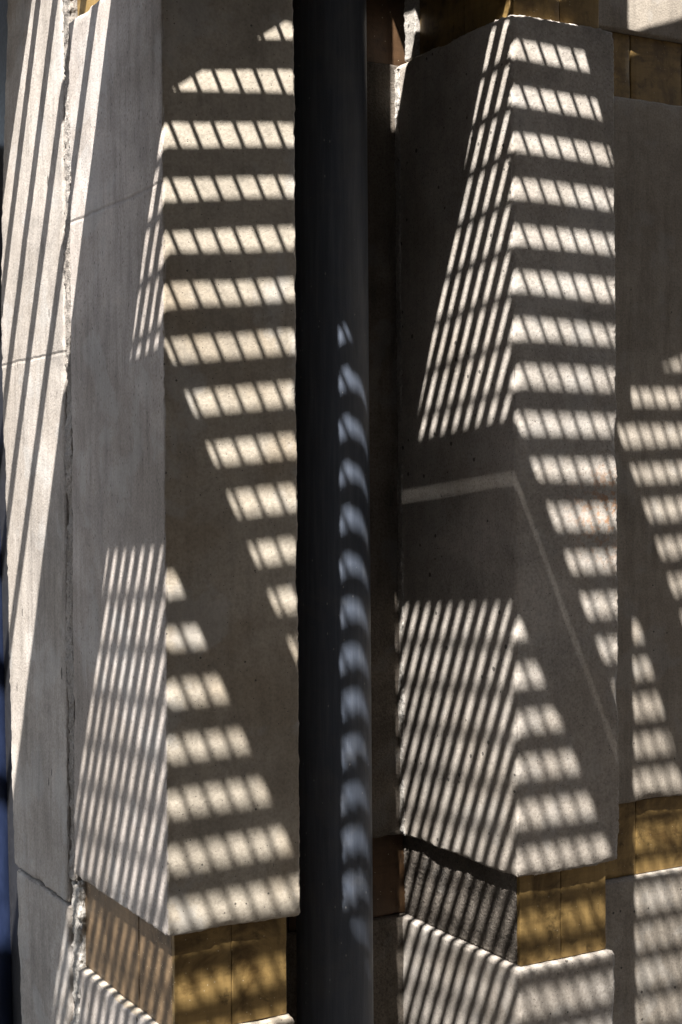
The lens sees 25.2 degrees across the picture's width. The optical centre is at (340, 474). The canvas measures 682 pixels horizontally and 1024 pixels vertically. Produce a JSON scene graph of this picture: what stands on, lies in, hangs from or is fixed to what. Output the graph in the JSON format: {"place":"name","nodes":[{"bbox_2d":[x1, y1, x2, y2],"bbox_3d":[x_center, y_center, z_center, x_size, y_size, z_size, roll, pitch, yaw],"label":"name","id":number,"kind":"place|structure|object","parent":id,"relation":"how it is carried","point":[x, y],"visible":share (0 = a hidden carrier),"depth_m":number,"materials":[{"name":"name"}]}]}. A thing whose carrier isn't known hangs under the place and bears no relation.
{"place":"outdoors","nodes":[
{"label":"outdoors","id":0,"kind":"place"},
{"label":"ground","id":1,"kind":"structure","parent":0,"visible":0},
{"bbox_2d":[0,536,12,1023],"bbox_3d":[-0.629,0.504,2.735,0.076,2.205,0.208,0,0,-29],"label":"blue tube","id":2,"kind":"object","parent":1,"relation":"on","point":[6,1015],"visible":0.39,"depth_m":2.70,"materials":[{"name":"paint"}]},
{"bbox_2d":[0,0,21,1023],"bbox_3d":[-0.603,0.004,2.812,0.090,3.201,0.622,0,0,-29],"label":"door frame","id":3,"kind":"object","parent":1,"relation":"on","point":[15,958],"visible":0.02,"depth_m":2.71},
{"bbox_2d":[1,0,74,1023],"bbox_3d":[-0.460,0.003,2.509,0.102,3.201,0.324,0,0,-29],"label":"side wall","id":4,"kind":"structure","parent":1,"relation":"on","point":[33,325],"depth_m":2.46,"materials":[{"name":"grey concrete"}]},
{"bbox_2d":[62,0,299,1023],"bbox_3d":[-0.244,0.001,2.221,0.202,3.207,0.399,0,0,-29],"label":"concrete pilaster","id":5,"kind":"object","parent":1,"relation":"on","point":[181,629],"visible":1,"depth_m":2.07,"materials":[{"name":"concrete"}]},
{"bbox_2d":[286,0,406,1023],"bbox_3d":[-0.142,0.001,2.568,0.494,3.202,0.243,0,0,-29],"label":"recessed wall","id":6,"kind":"structure","parent":1,"relation":"on","point":[385,20],"depth_m":2.55,"materials":[{"name":"concrete"}]},
{"bbox_2d":[292,0,373,1023],"bbox_3d":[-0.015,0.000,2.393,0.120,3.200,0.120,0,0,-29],"label":"drainpipe","id":7,"kind":"object","parent":6,"relation":"attached to","point":[334,935],"visible":0.85,"depth_m":2.34,"materials":[{"name":"black metal"}]},
{"bbox_2d":[394,0,618,1023],"bbox_3d":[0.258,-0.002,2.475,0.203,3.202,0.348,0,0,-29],"label":"concrete pilaster","id":8,"kind":"object","parent":1,"relation":"on","point":[507,476],"visible":1,"depth_m":2.35,"materials":[{"name":"concrete"}]},
{"bbox_2d":[599,0,681,1023],"bbox_3d":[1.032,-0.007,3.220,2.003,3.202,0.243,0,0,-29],"label":"recessed wall","id":9,"kind":"structure","parent":1,"relation":"on","point":[643,905],"depth_m":2.82,"materials":[{"name":"concrete"}]}
]}

